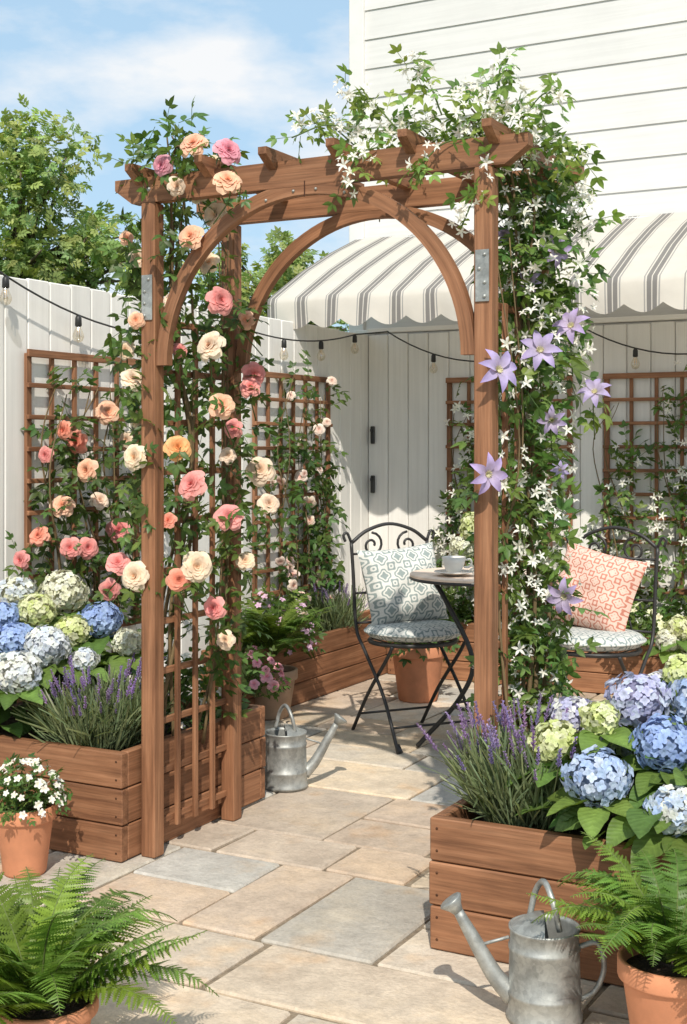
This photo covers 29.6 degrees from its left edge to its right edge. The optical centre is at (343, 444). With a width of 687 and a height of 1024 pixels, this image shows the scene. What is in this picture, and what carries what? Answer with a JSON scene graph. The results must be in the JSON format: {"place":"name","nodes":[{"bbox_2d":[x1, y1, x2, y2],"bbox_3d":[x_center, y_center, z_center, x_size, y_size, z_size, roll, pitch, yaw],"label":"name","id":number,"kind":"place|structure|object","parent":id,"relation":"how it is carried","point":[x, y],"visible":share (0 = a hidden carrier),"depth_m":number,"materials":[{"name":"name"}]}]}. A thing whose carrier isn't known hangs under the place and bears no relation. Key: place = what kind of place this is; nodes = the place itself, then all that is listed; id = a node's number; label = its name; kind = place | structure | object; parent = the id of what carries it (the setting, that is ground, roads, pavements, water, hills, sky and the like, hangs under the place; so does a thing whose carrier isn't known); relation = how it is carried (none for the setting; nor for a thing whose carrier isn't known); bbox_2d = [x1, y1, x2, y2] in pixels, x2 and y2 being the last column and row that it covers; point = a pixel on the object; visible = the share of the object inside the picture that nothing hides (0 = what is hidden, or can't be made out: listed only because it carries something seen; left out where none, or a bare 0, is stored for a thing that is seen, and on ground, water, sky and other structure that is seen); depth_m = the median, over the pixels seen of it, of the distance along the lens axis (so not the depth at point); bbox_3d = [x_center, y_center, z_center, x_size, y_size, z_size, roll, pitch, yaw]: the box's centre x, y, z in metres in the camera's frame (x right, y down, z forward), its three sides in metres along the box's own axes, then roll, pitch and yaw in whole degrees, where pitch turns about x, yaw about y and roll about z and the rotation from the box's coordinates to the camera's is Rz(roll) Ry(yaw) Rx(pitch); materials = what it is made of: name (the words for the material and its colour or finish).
{"place":"outdoors","nodes":[
{"label":"outdoors","id":0,"kind":"place"},
{"bbox_2d":[0,0,348,331],"label":"sky","id":1,"kind":"structure","parent":0,"point":[114,65],"materials":[{"name":"blue"}]},
{"bbox_2d":[0,673,675,1023],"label":"stone patio","id":2,"kind":"structure","parent":0,"point":[310,904],"depth_m":3.94,"materials":[{"name":"stone"}]},
{"bbox_2d":[0,797,55,878],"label":"terracotta pot","id":3,"kind":"object","parent":2,"relation":"on","point":[23,844],"visible":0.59,"depth_m":4.09,"materials":[{"name":"ceramic"}]},
{"bbox_2d":[0,752,72,826],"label":"white flower plant","id":4,"kind":"object","parent":3,"relation":"in","point":[11,794],"visible":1,"depth_m":4.12,"materials":[{"name":"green plant"}]},
{"bbox_2d":[0,982,98,1023],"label":"terracotta pot","id":5,"kind":"object","parent":2,"relation":"on","point":[82,1011],"visible":0.41,"depth_m":2.81,"materials":[{"name":"ceramic"}]},
{"bbox_2d":[0,853,218,1023],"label":"boston fern","id":6,"kind":"object","parent":5,"relation":"in","point":[59,940],"visible":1,"depth_m":2.83,"materials":[{"name":"green plant"}]},
{"bbox_2d":[0,687,265,861],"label":"wooden planter","id":7,"kind":"object","parent":2,"relation":"on","point":[102,820],"visible":0.54,"depth_m":4.36,"materials":[{"name":"brown wood"}]},
{"bbox_2d":[0,569,140,737],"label":"hydrangea bush","id":8,"kind":"object","parent":7,"relation":"in","point":[51,637],"visible":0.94,"depth_m":4.66,"materials":[{"name":"blue plant"}]},
{"bbox_2d":[10,652,173,750],"bbox_3d":[-0.857,0.927,4.513,0.596,0.404,0.594,0,0,0],"label":"lavender plant","id":9,"kind":"object","parent":7,"relation":"in","point":[110,716],"visible":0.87,"depth_m":4.39,"materials":[{"name":"green plant"}]},
{"bbox_2d":[3,366,184,654],"bbox_3d":[-1.077,0.348,5.616,0.433,1.442,1.150,0,0,32],"label":"climbing rose","id":10,"kind":"object","parent":7,"relation":"on","point":[87,469],"visible":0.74,"depth_m":5.46,"materials":[{"name":"green plant"}]},
{"bbox_2d":[94,96,290,743],"bbox_3d":[-0.521,-0.045,4.459,0.610,2.227,0.803,0,0,10],"label":"climbing rose","id":11,"kind":"object","parent":7,"relation":"on","point":[194,571],"visible":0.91,"depth_m":4.37,"materials":[{"name":"green plant"}]},
{"bbox_2d":[138,643,254,732],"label":"foliage plant","id":12,"kind":"object","parent":7,"relation":"in","point":[186,680],"visible":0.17,"depth_m":4.87,"materials":[{"name":"green plant"}]},
{"bbox_2d":[251,665,297,719],"bbox_3d":[-0.370,1.247,6.550,0.280,0.240,0.280,0,0,0],"label":"terracotta pot","id":13,"kind":"object","parent":2,"relation":"on","point":[272,705],"visible":0.39,"depth_m":6.45,"materials":[{"name":"ceramic"}]},
{"bbox_2d":[241,642,290,702],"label":"pink geranium","id":14,"kind":"object","parent":13,"relation":"in","point":[271,684],"visible":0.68,"depth_m":6.26,"materials":[{"name":"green plant"}]},
{"bbox_2d":[201,609,387,706],"bbox_3d":[-0.162,1.197,7.267,0.276,0.336,1.852,0,0,28],"label":"wooden planter","id":15,"kind":"object","parent":2,"relation":"on","point":[341,663],"visible":0.3,"depth_m":7.17,"materials":[{"name":"brown wood"}]},
{"bbox_2d":[241,579,327,658],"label":"flowering shrub","id":16,"kind":"object","parent":15,"relation":"in","point":[274,610],"visible":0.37,"depth_m":6.78,"materials":[{"name":"green plant"}]},
{"bbox_2d":[241,592,336,655],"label":"boston fern","id":17,"kind":"object","parent":15,"relation":"in","point":[283,633],"visible":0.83,"depth_m":6.53,"materials":[{"name":"green plant"}]},
{"bbox_2d":[257,349,350,635],"bbox_3d":[-0.223,0.343,7.244,0.340,1.767,0.850,0,0,28],"label":"climbing vine","id":18,"kind":"object","parent":15,"relation":"in","point":[292,570],"visible":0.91,"depth_m":7.26,"materials":[{"name":"green plant"}]},
{"bbox_2d":[297,580,368,631],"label":"lavender plant","id":19,"kind":"object","parent":15,"relation":"in","point":[336,617],"visible":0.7,"depth_m":7.34,"materials":[{"name":"green plant"}]},
{"bbox_2d":[264,704,346,792],"bbox_3d":[-0.182,1.201,5.200,0.391,0.332,0.182,0,0,0],"label":"watering can","id":20,"kind":"object","parent":2,"relation":"on","point":[288,767],"visible":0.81,"depth_m":5.14,"materials":[{"name":"metal"}]},
{"bbox_2d":[115,117,583,857],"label":"garden arch","id":21,"kind":"structure","parent":2,"relation":"on","point":[279,185],"depth_m":4.29,"materials":[{"name":"brown wood"}]},
{"bbox_2d":[342,522,473,753],"bbox_3d":[0.325,0.873,6.080,0.500,0.998,0.553,0,0,-24],"label":"bistro chair","id":22,"kind":"object","parent":2,"relation":"on","point":[429,631],"visible":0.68,"depth_m":5.99,"materials":[{"name":"black metal"}]},
{"bbox_2d":[356,542,448,625],"bbox_3d":[0.281,0.662,6.155,0.428,0.388,0.237,0,0,-27],"label":"throw pillow","id":23,"kind":"object","parent":22,"relation":"on","point":[394,593],"visible":0.91,"depth_m":6.07,"materials":[{"name":"grey fabric"}]},
{"bbox_2d":[392,642,445,702],"bbox_3d":[0.400,1.217,6.980,0.300,0.300,0.300,0,0,0],"label":"terracotta pot","id":24,"kind":"object","parent":2,"relation":"on","point":[417,680],"visible":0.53,"depth_m":6.87,"materials":[{"name":"ceramic"}]},
{"bbox_2d":[385,616,460,667],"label":"foliage plant","id":25,"kind":"object","parent":24,"relation":"in","point":[405,661],"visible":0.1,"depth_m":6.85,"materials":[{"name":"green plant"}]},
{"bbox_2d":[409,567,525,747],"bbox_3d":[0.600,0.966,5.717,0.622,0.803,0.628,0,0,0],"label":"bistro table","id":26,"kind":"object","parent":2,"relation":"on","point":[430,576],"visible":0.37,"depth_m":5.74,"materials":[{"name":"black metal"}]},
{"bbox_2d":[434,556,472,575],"bbox_3d":[0.475,0.521,5.600,0.172,0.079,0.172,0,0,0],"label":"teacup","id":27,"kind":"object","parent":26,"relation":"on","point":[453,565],"visible":0.98,"depth_m":5.57,"materials":[{"name":"ceramic"}]},
{"bbox_2d":[440,878,606,1023],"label":"watering can","id":28,"kind":"object","parent":2,"relation":"on","point":[540,983],"visible":0.95,"depth_m":3.05,"materials":[{"name":"metal"}]},
{"bbox_2d":[367,314,686,628],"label":"wooden fence","id":29,"kind":"object","parent":2,"relation":"on","point":[407,416],"visible":0.37,"depth_m":7.92,"materials":[{"name":"white paint"}]},
{"bbox_2d":[370,426,374,492],"bbox_3d":[0.179,0.092,8.160,0.026,0.420,0.038,0,0,28],"label":"gate hinge","id":30,"kind":"object","parent":29,"relation":"attached to","point":[372,431],"visible":1,"depth_m":8.16,"materials":[{"name":"black metal"}]},
{"bbox_2d":[446,375,572,562],"bbox_3d":[0.978,0.212,7.735,0.796,1.242,0.030,0,0,28],"label":"garden trellis","id":31,"kind":"object","parent":29,"relation":"attached to","point":[449,402],"visible":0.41,"depth_m":7.86,"materials":[{"name":"brown wood"}]},
{"bbox_2d":[387,330,686,368],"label":"string lights","id":32,"kind":"object","parent":29,"relation":"attached to","point":[635,354],"visible":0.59,"depth_m":7.43,"materials":[{"name":"black rubber cable"},{"name":"clear glass"}]},
{"bbox_2d":[603,371,686,594],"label":"garden trellis","id":33,"kind":"object","parent":29,"relation":"attached to","point":[607,377],"visible":0.59,"depth_m":7.34,"materials":[{"name":"brown wood"}]},
{"bbox_2d":[387,617,667,694],"bbox_3d":[2.104,1.197,6.935,4.026,0.336,0.302,0,0,28],"label":"wooden planter","id":34,"kind":"object","parent":2,"relation":"on","point":[595,674],"visible":0.12,"depth_m":7.16,"materials":[{"name":"brown wood"}]},
{"bbox_2d":[441,585,473,638],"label":"flowering shrub","id":35,"kind":"object","parent":34,"relation":"in","point":[463,608],"visible":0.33,"depth_m":7.64,"materials":[{"name":"green plant"}]},
{"bbox_2d":[427,380,562,621],"bbox_3d":[0.874,0.367,7.691,0.948,1.513,0.353,0,0,25],"label":"climbing vine","id":36,"kind":"object","parent":34,"relation":"on","point":[459,515],"visible":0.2,"depth_m":7.74,"materials":[{"name":"green plant"}]},
{"bbox_2d":[442,512,558,620],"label":"hydrangea bush","id":37,"kind":"object","parent":34,"relation":"on","point":[459,545],"visible":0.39,"depth_m":7.15,"materials":[{"name":"white plant"}]},
{"bbox_2d":[580,360,686,630],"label":"climbing vine","id":38,"kind":"object","parent":34,"relation":"on","point":[679,515],"visible":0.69,"depth_m":7.21,"materials":[{"name":"green plant"}]},
{"bbox_2d":[626,586,686,651],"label":"flowering shrub","id":39,"kind":"object","parent":34,"relation":"in","point":[662,616],"visible":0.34,"depth_m":7.00,"materials":[{"name":"green plant"}]},
{"bbox_2d":[642,614,686,663],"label":"hydrangea bush","id":40,"kind":"object","parent":34,"relation":"in","point":[673,637],"visible":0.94,"depth_m":6.26,"materials":[{"name":"green plant"}]},
{"bbox_2d":[429,798,682,985],"bbox_3d":[1.056,1.187,3.681,1.310,0.356,1.052,0,0,28],"label":"wooden planter","id":41,"kind":"object","parent":2,"relation":"on","point":[492,873],"visible":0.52,"depth_m":3.43,"materials":[{"name":"brown wood"}]},
{"bbox_2d":[266,41,624,731],"bbox_3d":[0.300,-0.035,3.995,1.087,2.282,0.673,0,0,0],"label":"jasmine vine","id":42,"kind":"object","parent":41,"relation":"in","point":[537,639],"visible":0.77,"depth_m":3.92,"materials":[{"name":"green plant"}]},
{"bbox_2d":[416,693,613,833],"bbox_3d":[0.512,0.883,3.615,0.603,0.349,0.535,0,0,20],"label":"lavender plant","id":43,"kind":"object","parent":41,"relation":"in","point":[490,762],"visible":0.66,"depth_m":3.51,"materials":[{"name":"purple plant"}]},
{"bbox_2d":[453,226,612,729],"bbox_3d":[0.570,0.186,3.914,0.512,1.764,0.504,0,0,0],"label":"clematis vine","id":44,"kind":"object","parent":41,"relation":"in","point":[503,368],"visible":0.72,"depth_m":3.85,"materials":[{"name":"purple plant"}]},
{"bbox_2d":[504,653,686,872],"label":"hydrangea bush","id":45,"kind":"object","parent":41,"relation":"in","point":[644,740],"visible":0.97,"depth_m":3.33,"materials":[{"name":"blue plant"}]},
{"bbox_2d":[554,526,667,694],"bbox_3d":[1.120,0.873,5.820,0.500,0.998,0.553,0,0,34],"label":"bistro chair","id":46,"kind":"object","parent":2,"relation":"on","point":[630,639],"visible":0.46,"depth_m":5.73,"materials":[{"name":"black metal"}]},
{"bbox_2d":[553,541,648,631],"bbox_3d":[1.144,0.662,5.909,0.477,0.435,0.236,0,0,36],"label":"throw pillow","id":47,"kind":"object","parent":46,"relation":"on","point":[610,585],"visible":0.77,"depth_m":5.80,"materials":[{"name":"pink fabric"}]},
{"bbox_2d":[617,943,686,1023],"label":"terracotta pot","id":48,"kind":"object","parent":2,"relation":"on","point":[656,994],"visible":0.8,"depth_m":2.85,"materials":[{"name":"ceramic"}]},
{"bbox_2d":[526,831,686,975],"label":"boston fern","id":49,"kind":"object","parent":48,"relation":"in","point":[653,922],"visible":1,"depth_m":2.95,"materials":[{"name":"green plant"}]},
{"label":"ground","id":50,"kind":"structure","parent":0,"visible":0},
{"bbox_2d":[0,93,187,296],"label":"deciduous tree","id":51,"kind":"object","parent":50,"relation":"on","point":[66,260],"visible":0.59,"depth_m":14.46,"materials":[{"name":"green plant"}]},
{"bbox_2d":[0,275,374,697],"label":"wooden fence","id":52,"kind":"object","parent":50,"relation":"on","point":[29,320],"visible":0.33,"depth_m":6.30,"materials":[{"name":"white paint"}]},
{"bbox_2d":[24,349,140,626],"bbox_3d":[-1.135,0.217,5.741,0.030,1.232,0.776,0,0,28],"label":"garden trellis","id":53,"kind":"object","parent":52,"relation":"attached to","point":[29,417],"visible":0.41,"depth_m":5.55,"materials":[{"name":"brown wood"}]},
{"bbox_2d":[0,271,388,355],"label":"string lights","id":54,"kind":"object","parent":52,"relation":"attached to","point":[6,286],"visible":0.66,"depth_m":5.75,"materials":[{"name":"black plastic"}]},
{"bbox_2d":[252,372,332,599],"bbox_3d":[-0.278,0.217,7.347,0.030,1.232,0.856,0,0,28],"label":"garden trellis","id":55,"kind":"object","parent":52,"relation":"attached to","point":[281,400],"visible":0.41,"depth_m":7.25,"materials":[{"name":"brown wood"}]},
{"bbox_2d":[180,225,348,331],"bbox_3d":[-0.932,-0.725,16.898,2.464,4.233,2.303,0,0,0],"label":"deciduous tree","id":56,"kind":"object","parent":50,"relation":"on","point":[297,266],"visible":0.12,"depth_m":16.74,"materials":[{"name":"green plant"}]},
{"bbox_2d":[349,0,364,332],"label":"corner trim","id":57,"kind":"structure","parent":50,"relation":"on","point":[357,48],"depth_m":8.42,"materials":[{"name":"white paint"}]},
{"bbox_2d":[365,0,686,614],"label":"siding front","id":58,"kind":"object","parent":57,"relation":"attached to","point":[619,67],"visible":0.13,"depth_m":7.74,"materials":[{"name":"white paint"}]},
{"bbox_2d":[267,212,686,328],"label":"awning","id":59,"kind":"object","parent":58,"relation":"attached to","point":[642,260],"visible":0.69,"depth_m":7.16,"materials":[{"name":"fabric"}]}
]}

